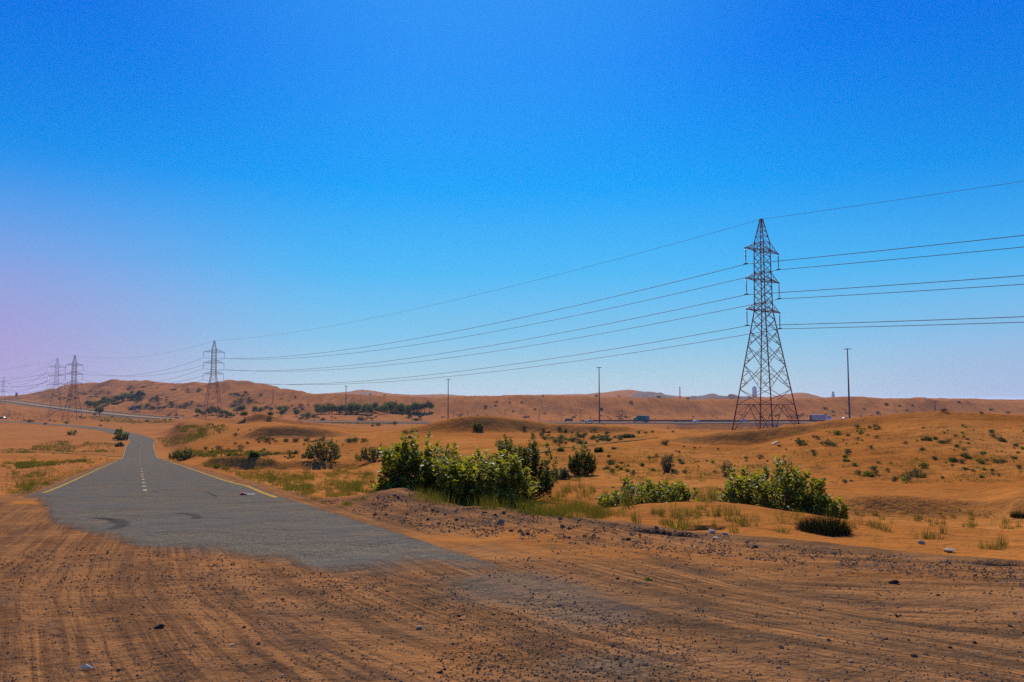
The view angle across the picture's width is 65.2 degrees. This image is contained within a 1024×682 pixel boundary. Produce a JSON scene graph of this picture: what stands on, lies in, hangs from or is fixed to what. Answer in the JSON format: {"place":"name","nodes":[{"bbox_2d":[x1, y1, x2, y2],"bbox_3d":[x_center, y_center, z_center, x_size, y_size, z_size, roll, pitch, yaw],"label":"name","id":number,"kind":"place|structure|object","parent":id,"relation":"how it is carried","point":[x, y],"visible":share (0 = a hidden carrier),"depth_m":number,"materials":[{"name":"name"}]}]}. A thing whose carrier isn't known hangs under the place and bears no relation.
{"place":"outdoors","nodes":[
{"label":"outdoors","id":0,"kind":"place"},
{"bbox_2d":[8,400,435,421],"bbox_3d":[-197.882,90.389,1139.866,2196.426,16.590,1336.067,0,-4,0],"label":"highway","id":1,"kind":"structure","parent":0,"point":[182,417],"depth_m":706.05,"materials":[{"name":"asphalt"}]},
{"bbox_2d":[0,421,514,577],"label":"road","id":2,"kind":"structure","parent":0,"point":[139,494],"depth_m":17.63,"materials":[{"name":"asphalt"}]},
{"bbox_2d":[348,393,373,394],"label":"rocky hill","id":3,"kind":"structure","parent":0,"point":[362,393],"depth_m":2172.72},
{"bbox_2d":[0,400,805,425],"bbox_3d":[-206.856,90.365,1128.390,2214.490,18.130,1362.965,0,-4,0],"label":"embankment","id":4,"kind":"structure","parent":0,"point":[754,423],"depth_m":484.15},
{"bbox_2d":[1,401,812,422],"bbox_3d":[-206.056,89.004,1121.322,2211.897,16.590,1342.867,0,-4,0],"label":"highway","id":5,"kind":"structure","parent":4,"relation":"on","point":[307,421],"depth_m":626.63,"materials":[{"name":"asphalt"}]},
{"bbox_2d":[633,415,648,421],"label":"container truck","id":6,"kind":"object","parent":4,"relation":"on","point":[644,418],"visible":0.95,"depth_m":486.64,"materials":[{"name":"blue metal"}]},
{"bbox_2d":[581,420,825,421],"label":"guard rail","id":7,"kind":"object","parent":4,"relation":"on","point":[706,420],"visible":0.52,"depth_m":502.25,"materials":[{"name":"metal"}]},
{"bbox_2d":[0,379,1023,681],"bbox_3d":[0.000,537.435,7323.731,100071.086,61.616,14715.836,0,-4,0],"label":"ground","id":8,"kind":"structure","parent":0,"point":[28,529],"depth_m":11.11,"materials":[{"name":"sand"}]},
{"bbox_2d":[15,484,36,489],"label":"grass tuft","id":9,"kind":"object","parent":8,"relation":"on","point":[29,488],"visible":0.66,"depth_m":35.54,"materials":[{"name":"green plant"}]},
{"bbox_2d":[33,479,49,484],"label":"grass tuft","id":10,"kind":"object","parent":8,"relation":"on","point":[44,483],"visible":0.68,"depth_m":41.93,"materials":[{"name":"green plant"}]},
{"bbox_2d":[47,358,65,417],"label":"power pylon","id":11,"kind":"object","parent":8,"relation":"on","point":[58,384],"visible":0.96,"depth_m":638.68,"materials":[{"name":"metal"}]},
{"bbox_2d":[1,440,114,468],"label":"grass","id":12,"kind":"structure","parent":8,"relation":"on","point":[22,464],"depth_m":215.56,"materials":[{"name":"plant"}]},
{"bbox_2d":[0,449,119,456],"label":"track","id":13,"kind":"structure","parent":8,"relation":"on","point":[111,455],"depth_m":206.17,"materials":[{"name":"sand"}]},
{"bbox_2d":[67,430,77,434],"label":"desert shrub","id":14,"kind":"object","parent":8,"relation":"on","point":[71,433],"visible":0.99,"depth_m":318.01,"materials":[{"name":"green plant"}]},
{"bbox_2d":[62,355,83,420],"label":"power pylon","id":15,"kind":"object","parent":8,"relation":"on","point":[71,373],"visible":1,"depth_m":590.98,"materials":[{"name":"metal"}]},
{"bbox_2d":[94,407,104,415],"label":"acacia tree","id":16,"kind":"object","parent":8,"relation":"on","point":[99,410],"visible":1,"depth_m":653.47,"materials":[{"name":"green plant"}]},
{"bbox_2d":[113,427,122,433],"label":"desert shrub","id":17,"kind":"object","parent":8,"relation":"on","point":[119,430],"visible":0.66,"depth_m":327.81,"materials":[{"name":"green plant"}]},
{"bbox_2d":[114,441,123,446],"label":"desert shrub","id":18,"kind":"object","parent":8,"relation":"on","point":[119,444],"visible":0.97,"depth_m":239.15,"materials":[{"name":"green plant"}]},
{"bbox_2d":[112,431,128,439],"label":"desert shrub","id":19,"kind":"object","parent":8,"relation":"on","point":[121,436],"visible":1,"depth_m":277.69,"materials":[{"name":"green plant"}]},
{"bbox_2d":[153,624,164,628],"bbox_3d":[-3.195,2.586,7.260,0.102,0.048,0.065,0,-4,-5],"label":"stone","id":20,"kind":"object","parent":8,"relation":"on","point":[159,626],"visible":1,"depth_m":7.24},
{"bbox_2d":[168,447,196,460],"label":"desert shrub","id":21,"kind":"object","parent":8,"relation":"on","point":[185,454],"visible":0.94,"depth_m":117.03,"materials":[{"name":"green plant"}]},
{"bbox_2d":[201,340,224,418],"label":"power pylon","id":22,"kind":"object","parent":8,"relation":"on","point":[215,361],"visible":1,"depth_m":499.82,"materials":[{"name":"metal"}]},
{"bbox_2d":[156,423,298,456],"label":"grass","id":23,"kind":"structure","parent":8,"relation":"on","point":[202,434],"depth_m":193.80,"materials":[{"name":"plant"}]},
{"bbox_2d":[239,410,247,418],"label":"acacia tree","id":24,"kind":"object","parent":8,"relation":"on","point":[244,413],"visible":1,"depth_m":228.43,"materials":[{"name":"green plant"}]},
{"bbox_2d":[249,450,260,456],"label":"desert shrub","id":25,"kind":"object","parent":8,"relation":"on","point":[252,453],"visible":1,"depth_m":78.49,"materials":[{"name":"green plant"}]},
{"bbox_2d":[314,407,325,413],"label":"acacia tree","id":26,"kind":"object","parent":8,"relation":"on","point":[321,410],"visible":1,"depth_m":724.61,"materials":[{"name":"green plant"}]},
{"bbox_2d":[304,438,343,461],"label":"desert shrub","id":27,"kind":"object","parent":8,"relation":"on","point":[318,453],"visible":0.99,"depth_m":79.85,"materials":[{"name":"green plant"}]},
{"bbox_2d":[325,402,333,414],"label":"acacia tree","id":28,"kind":"object","parent":8,"relation":"on","point":[327,404],"visible":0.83,"depth_m":725.08,"materials":[{"name":"green plant"}]},
{"bbox_2d":[325,480,334,492],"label":"grass tuft","id":29,"kind":"object","parent":8,"relation":"on","point":[331,487],"visible":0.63,"depth_m":32.36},
{"bbox_2d":[327,404,336,413],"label":"acacia tree","id":30,"kind":"object","parent":8,"relation":"on","point":[333,406],"visible":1,"depth_m":722.31,"materials":[{"name":"green plant"}]},
{"bbox_2d":[325,488,339,496],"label":"grass tuft","id":31,"kind":"object","parent":8,"relation":"on","point":[327,494],"visible":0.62,"depth_m":26.58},
{"bbox_2d":[334,482,350,489],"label":"grass tuft","id":32,"kind":"object","parent":8,"relation":"on","point":[340,487],"visible":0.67,"depth_m":35.31,"materials":[{"name":"green plant"}]},
{"bbox_2d":[350,402,360,411],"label":"acacia tree","id":33,"kind":"object","parent":8,"relation":"on","point":[356,405],"visible":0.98,"depth_m":718.64,"materials":[{"name":"green plant"}]},
{"bbox_2d":[365,404,371,413],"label":"acacia tree","id":34,"kind":"object","parent":8,"relation":"on","point":[368,407],"visible":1,"depth_m":700.19,"materials":[{"name":"green plant"}]},
{"bbox_2d":[354,442,383,462],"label":"desert shrub","id":35,"kind":"object","parent":8,"relation":"on","point":[366,455],"visible":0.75,"depth_m":75.97,"materials":[{"name":"green plant"}]},
{"bbox_2d":[371,401,378,412],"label":"acacia tree","id":36,"kind":"object","parent":8,"relation":"on","point":[375,404],"visible":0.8,"depth_m":715.99,"materials":[{"name":"green plant"}]},
{"bbox_2d":[86,415,668,428],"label":"grass","id":37,"kind":"structure","parent":8,"relation":"on","point":[132,422],"depth_m":525.82,"materials":[{"name":"plant"}]},
{"bbox_2d":[379,403,388,412],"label":"acacia tree","id":38,"kind":"object","parent":8,"relation":"on","point":[384,408],"visible":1,"depth_m":695.58,"materials":[{"name":"green plant"}]},
{"bbox_2d":[388,401,395,413],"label":"acacia tree","id":39,"kind":"object","parent":8,"relation":"on","point":[392,405],"visible":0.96,"depth_m":718.02,"materials":[{"name":"green plant"}]},
{"bbox_2d":[411,401,419,412],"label":"acacia tree","id":40,"kind":"object","parent":8,"relation":"on","point":[415,405],"visible":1,"depth_m":720.39,"materials":[{"name":"green plant"}]},
{"bbox_2d":[369,426,476,495],"bbox_3d":[-2.750,4.222,26.355,3.850,2.905,2.937,0,-4,0],"label":"milkweed bush","id":41,"kind":"object","parent":8,"relation":"on","point":[418,466],"visible":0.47,"depth_m":25.71,"materials":[{"name":"green plant"}]},
{"bbox_2d":[425,400,434,411],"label":"acacia tree","id":42,"kind":"object","parent":8,"relation":"on","point":[430,404],"visible":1,"depth_m":722.15,"materials":[{"name":"green plant"}]},
{"bbox_2d":[446,379,450,418],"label":"light mast","id":43,"kind":"object","parent":8,"relation":"on","point":[448,399],"visible":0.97,"depth_m":588.26,"materials":[{"name":"metal"}]},
{"bbox_2d":[471,421,483,430],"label":"desert shrub","id":44,"kind":"object","parent":8,"relation":"on","point":[476,426],"visible":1,"depth_m":140.81,"materials":[{"name":"green plant"}]},
{"bbox_2d":[431,447,540,509],"bbox_3d":[-0.854,4.458,24.708,3.315,2.377,2.686,-1,-4,17],"label":"milkweed bush","id":45,"kind":"object","parent":8,"relation":"on","point":[488,477],"visible":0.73,"depth_m":24.20,"materials":[{"name":"green plant"}]},
{"bbox_2d":[22,387,993,473],"bbox_3d":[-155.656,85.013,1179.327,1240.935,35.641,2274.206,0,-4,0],"label":"desert scrub","id":46,"kind":"object","parent":8,"relation":"on","point":[373,425],"visible":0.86,"depth_m":664.43,"materials":[{"name":"plant"}]},
{"bbox_2d":[405,484,614,519],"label":"grass","id":47,"kind":"structure","parent":8,"relation":"on","point":[583,508],"depth_m":19.72,"materials":[{"name":"plant"}]},
{"bbox_2d":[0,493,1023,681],"bbox_3d":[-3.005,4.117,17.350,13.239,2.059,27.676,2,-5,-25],"label":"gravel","id":48,"kind":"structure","parent":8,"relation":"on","point":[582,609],"depth_m":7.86,"materials":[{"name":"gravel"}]},
{"bbox_2d":[1,422,1023,499],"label":"dry scrub","id":49,"kind":"object","parent":8,"relation":"on","point":[314,489],"visible":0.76,"depth_m":52.41,"materials":[{"name":"green plant"}]},
{"bbox_2d":[489,432,559,500],"bbox_3d":[0.318,4.847,30.689,3.028,2.697,2.462,0,-4,0],"label":"milkweed bush","id":50,"kind":"object","parent":8,"relation":"on","point":[546,483],"visible":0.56,"depth_m":30.30,"materials":[{"name":"green plant"}]},
{"bbox_2d":[548,467,571,479],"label":"desert shrub","id":51,"kind":"object","parent":8,"relation":"on","point":[564,473],"visible":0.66,"depth_m":40.62,"materials":[{"name":"green plant"}]},
{"bbox_2d":[567,441,597,475],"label":"desert shrub","id":52,"kind":"object","parent":8,"relation":"on","point":[576,465],"visible":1,"depth_m":43.38,"materials":[{"name":"green plant"}]},
{"bbox_2d":[531,437,656,452],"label":"track","id":53,"kind":"structure","parent":8,"relation":"on","point":[578,445],"depth_m":90.30,"materials":[{"name":"sand"}]},
{"bbox_2d":[596,367,601,422],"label":"light mast","id":54,"kind":"object","parent":8,"relation":"on","point":[599,395],"visible":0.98,"depth_m":478.53,"materials":[{"name":"metal"}]},
{"bbox_2d":[594,447,603,451],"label":"desert shrub","id":55,"kind":"object","parent":8,"relation":"on","point":[599,449],"visible":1,"depth_m":68.13,"materials":[{"name":"green plant"}]},
{"bbox_2d":[618,486,637,507],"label":"grass tuft","id":56,"kind":"object","parent":8,"relation":"on","point":[626,501],"visible":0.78,"depth_m":21.57,"materials":[{"name":"plant"}]},
{"bbox_2d":[621,433,635,437],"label":"desert shrub","id":57,"kind":"object","parent":8,"relation":"on","point":[629,436],"visible":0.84,"depth_m":119.72,"materials":[{"name":"green plant"}]},
{"bbox_2d":[631,507,641,523],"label":"grass tuft","id":58,"kind":"object","parent":8,"relation":"on","point":[635,518],"visible":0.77,"depth_m":15.98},
{"bbox_2d":[594,475,701,507],"bbox_3d":[4.453,5.144,26.240,3.545,1.460,2.629,0,-4,0],"label":"milkweed bush","id":59,"kind":"object","parent":8,"relation":"on","point":[650,493],"visible":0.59,"depth_m":25.83,"materials":[{"name":"green plant"}]},
{"bbox_2d":[660,452,673,471],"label":"desert shrub","id":60,"kind":"object","parent":8,"relation":"on","point":[665,464],"visible":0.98,"depth_m":46.69,"materials":[{"name":"green plant"}]},
{"bbox_2d":[668,491,678,516],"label":"grass tuft","id":61,"kind":"object","parent":8,"relation":"on","point":[673,511],"visible":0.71,"depth_m":19.48,"materials":[{"name":"plant"}]},
{"bbox_2d":[661,513,687,530],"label":"grass tuft","id":62,"kind":"object","parent":8,"relation":"on","point":[671,524],"visible":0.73,"depth_m":17.47,"materials":[{"name":"green plant"}]},
{"bbox_2d":[676,514,695,524],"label":"grass tuft","id":63,"kind":"object","parent":8,"relation":"on","point":[688,522],"visible":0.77,"depth_m":17.99,"materials":[{"name":"green plant"}]},
{"bbox_2d":[692,516,702,529],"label":"grass tuft","id":64,"kind":"object","parent":8,"relation":"on","point":[697,525],"visible":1,"depth_m":17.70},
{"bbox_2d":[673,421,744,421],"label":"retaining wall","id":65,"kind":"structure","parent":8,"relation":"on","point":[707,421],"depth_m":505.09,"materials":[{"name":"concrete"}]},
{"bbox_2d":[706,484,712,502],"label":"grass tuft","id":66,"kind":"object","parent":8,"relation":"on","point":[707,500],"visible":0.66,"depth_m":21.19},
{"bbox_2d":[707,502,720,516],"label":"grass tuft","id":67,"kind":"object","parent":8,"relation":"on","point":[714,514],"visible":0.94,"depth_m":19.13,"materials":[{"name":"plant"}]},
{"bbox_2d":[709,485,719,499],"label":"grass tuft","id":68,"kind":"object","parent":8,"relation":"on","point":[715,495],"visible":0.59,"depth_m":35.55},
{"bbox_2d":[720,460,730,476],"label":"desert shrub","id":69,"kind":"object","parent":8,"relation":"on","point":[725,466],"visible":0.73,"depth_m":47.08,"materials":[{"name":"green plant"}]},
{"bbox_2d":[723,504,735,519],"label":"grass tuft","id":70,"kind":"object","parent":8,"relation":"on","point":[728,514],"visible":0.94,"depth_m":18.49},
{"bbox_2d":[728,519,739,532],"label":"grass tuft","id":71,"kind":"object","parent":8,"relation":"on","point":[737,531],"visible":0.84,"depth_m":16.81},
{"bbox_2d":[733,512,752,523],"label":"grass tuft","id":72,"kind":"object","parent":8,"relation":"on","point":[741,518],"visible":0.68,"depth_m":18.08,"materials":[{"name":"plant"}]},
{"bbox_2d":[737,517,750,526],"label":"grass tuft","id":73,"kind":"object","parent":8,"relation":"on","point":[744,522],"visible":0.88,"depth_m":17.60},
{"bbox_2d":[752,386,756,396],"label":"tower","id":74,"kind":"structure","parent":8,"relation":"on","point":[754,389],"depth_m":4980.01,"materials":[{"name":"grey metal"}]},
{"bbox_2d":[732,218,799,429],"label":"power pylon","id":75,"kind":"object","parent":8,"relation":"on","point":[763,249],"visible":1,"depth_m":180.49,"materials":[{"name":"metal"}]},
{"bbox_2d":[0,247,1021,384],"bbox_3d":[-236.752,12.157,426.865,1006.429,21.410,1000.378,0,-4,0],"label":"power cable","id":76,"kind":"object","parent":75,"relation":"hanging from","point":[659,297],"visible":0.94,"depth_m":205.31,"materials":[{"name":"metal"}]},
{"bbox_2d":[2,235,1023,381],"bbox_3d":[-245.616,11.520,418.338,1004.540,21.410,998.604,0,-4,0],"label":"power cable","id":77,"kind":"object","parent":75,"relation":"hanging from","point":[631,292],"visible":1,"depth_m":193.69,"materials":[{"name":"metal"}]},
{"bbox_2d":[3,275,1023,389],"bbox_3d":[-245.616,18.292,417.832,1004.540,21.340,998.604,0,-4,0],"label":"power cable","id":78,"kind":"object","parent":75,"relation":"hanging from","point":[644,316],"visible":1,"depth_m":188.69,"materials":[{"name":"metal"}]},
{"bbox_2d":[5,316,1023,397],"bbox_3d":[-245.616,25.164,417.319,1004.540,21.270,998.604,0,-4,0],"label":"power cable","id":79,"kind":"object","parent":75,"relation":"hanging from","point":[647,343],"visible":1,"depth_m":187.98,"materials":[{"name":"metal"}]},
{"bbox_2d":[6,322,1023,399],"bbox_3d":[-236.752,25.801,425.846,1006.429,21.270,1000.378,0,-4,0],"label":"power cable","id":80,"kind":"object","parent":75,"relation":"hanging from","point":[646,350],"visible":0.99,"depth_m":206.59,"materials":[{"name":"metal"}]},
{"bbox_2d":[6,284,1023,391],"bbox_3d":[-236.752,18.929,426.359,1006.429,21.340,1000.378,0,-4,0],"label":"power cable","id":81,"kind":"object","parent":75,"relation":"hanging from","point":[660,322],"visible":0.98,"depth_m":202.03,"materials":[{"name":"metal"}]},
{"bbox_2d":[11,181,1022,368],"bbox_3d":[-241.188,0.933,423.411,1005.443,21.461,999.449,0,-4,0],"label":"power cable","id":82,"kind":"object","parent":75,"relation":"hanging from","point":[641,252],"visible":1,"depth_m":198.36,"materials":[{"name":"metal"}]},
{"bbox_2d":[716,455,826,513],"bbox_3d":[7.952,4.673,24.598,3.521,2.302,2.735,-2,-5,20],"label":"milkweed bush","id":83,"kind":"object","parent":8,"relation":"on","point":[739,490],"visible":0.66,"depth_m":24.30,"materials":[{"name":"green plant"}]},
{"bbox_2d":[772,523,790,532],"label":"grass tuft","id":84,"kind":"object","parent":8,"relation":"on","point":[782,530],"visible":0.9,"depth_m":17.12,"materials":[{"name":"green plant"}]},
{"bbox_2d":[775,454,798,510],"bbox_3d":[8.662,4.700,25.150,0.745,2.317,0.719,-2,-5,30],"label":"milkweed bush","id":85,"kind":"object","parent":8,"relation":"on","point":[782,463],"visible":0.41,"depth_m":25.13,"materials":[{"name":"green plant"}]},
{"bbox_2d":[795,438,807,445],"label":"desert shrub","id":86,"kind":"object","parent":8,"relation":"on","point":[800,442],"visible":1,"depth_m":79.95,"materials":[{"name":"green plant"}]},
{"bbox_2d":[599,500,1022,523],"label":"grass","id":87,"kind":"structure","parent":8,"relation":"on","point":[615,513],"depth_m":19.81,"materials":[{"name":"plant"}]},
{"bbox_2d":[809,415,831,421],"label":"trailer truck","id":88,"kind":"object","parent":8,"relation":"on","point":[813,418],"visible":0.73,"depth_m":417.00,"materials":[{"name":"white metal"}]},
{"bbox_2d":[793,510,854,536],"bbox_3d":[6.828,3.959,17.536,1.426,0.548,1.402,-3,-5,38],"label":"grass clump","id":89,"kind":"object","parent":8,"relation":"on","point":[831,527],"visible":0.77,"depth_m":17.31,"materials":[{"name":"plant"}]},
{"bbox_2d":[802,489,849,518],"bbox_3d":[9.321,5.097,23.931,1.465,1.302,1.316,0,-4,0],"label":"milkweed bush","id":90,"kind":"object","parent":8,"relation":"on","point":[831,507],"visible":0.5,"depth_m":23.66,"materials":[{"name":"green plant"}]},
{"bbox_2d":[820,437,833,446],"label":"desert shrub","id":91,"kind":"object","parent":8,"relation":"on","point":[828,442],"visible":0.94,"depth_m":75.91,"materials":[{"name":"green plant"}]},
{"bbox_2d":[844,348,850,417],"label":"light mast","id":92,"kind":"object","parent":8,"relation":"on","point":[848,385],"visible":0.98,"depth_m":399.07,"materials":[{"name":"metal"}]},
{"bbox_2d":[865,517,881,528],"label":"grass tuft","id":93,"kind":"object","parent":8,"relation":"on","point":[871,525],"visible":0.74,"depth_m":18.60,"materials":[{"name":"plant"}]},
{"bbox_2d":[876,520,892,531],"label":"grass tuft","id":94,"kind":"object","parent":8,"relation":"on","point":[886,528],"visible":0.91,"depth_m":18.19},
{"bbox_2d":[888,580,899,583],"bbox_3d":[4.562,2.882,9.572,0.131,0.063,0.084,-10,-11,66],"label":"stone","id":95,"kind":"object","parent":8,"relation":"on","point":[893,582],"visible":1,"depth_m":9.55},
{"bbox_2d":[903,465,925,475],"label":"desert shrub","id":96,"kind":"object","parent":8,"relation":"on","point":[915,470],"visible":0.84,"depth_m":51.91,"materials":[{"name":"green plant"}]},
{"bbox_2d":[916,461,928,467],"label":"desert shrub","id":97,"kind":"object","parent":8,"relation":"on","point":[922,465],"visible":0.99,"depth_m":55.63,"materials":[{"name":"green plant"}]},
{"bbox_2d":[927,528,945,539],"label":"grass tuft","id":98,"kind":"object","parent":8,"relation":"on","point":[933,535],"visible":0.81,"depth_m":16.98,"materials":[{"name":"plant"}]},
{"bbox_2d":[937,520,950,532],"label":"grass tuft","id":99,"kind":"object","parent":8,"relation":"on","point":[942,530],"visible":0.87,"depth_m":18.10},
{"bbox_2d":[943,547,954,551],"bbox_3d":[8.007,3.830,14.655,0.153,0.080,0.237,-1,-4,7],"label":"stone","id":100,"kind":"object","parent":8,"relation":"on","point":[948,549],"visible":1,"depth_m":14.62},
{"bbox_2d":[978,537,996,549],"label":"grass tuft","id":101,"kind":"object","parent":8,"relation":"on","point":[988,547],"visible":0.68,"depth_m":15.38,"materials":[{"name":"plant"}]},
{"bbox_2d":[990,541,1004,549],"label":"grass tuft","id":102,"kind":"object","parent":8,"relation":"on","point":[1001,547],"visible":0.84,"depth_m":15.24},
{"bbox_2d":[995,534,1008,547],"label":"grass tuft","id":103,"kind":"object","parent":8,"relation":"on","point":[998,540],"visible":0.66,"depth_m":15.80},
{"bbox_2d":[999,532,1008,545],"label":"grass tuft","id":104,"kind":"object","parent":8,"relation":"on","point":[1003,541],"visible":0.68,"depth_m":15.96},
{"bbox_2d":[1009,509,1023,517],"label":"grass clump","id":105,"kind":"object","parent":8,"relation":"on","point":[1015,514],"visible":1,"depth_m":35.42,"materials":[{"name":"plant"}]},
{"bbox_2d":[0,0,1023,399],"label":"sky","id":106,"kind":"structure","parent":0,"point":[175,175],"materials":[{"name":"blue"}]},
{"bbox_2d":[631,391,675,397],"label":"rocky hill","id":107,"kind":"structure","parent":0,"point":[641,394],"depth_m":1650.13,"materials":[{"name":"stone"}]},
{"bbox_2d":[686,393,729,398],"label":"rocky hill","id":108,"kind":"structure","parent":0,"point":[712,396],"depth_m":1260.36,"materials":[{"name":"stone"}]},
{"bbox_2d":[727,394,751,398],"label":"rocky hill","id":109,"kind":"structure","parent":0,"point":[732,396],"depth_m":1274.25,"materials":[{"name":"stone"}]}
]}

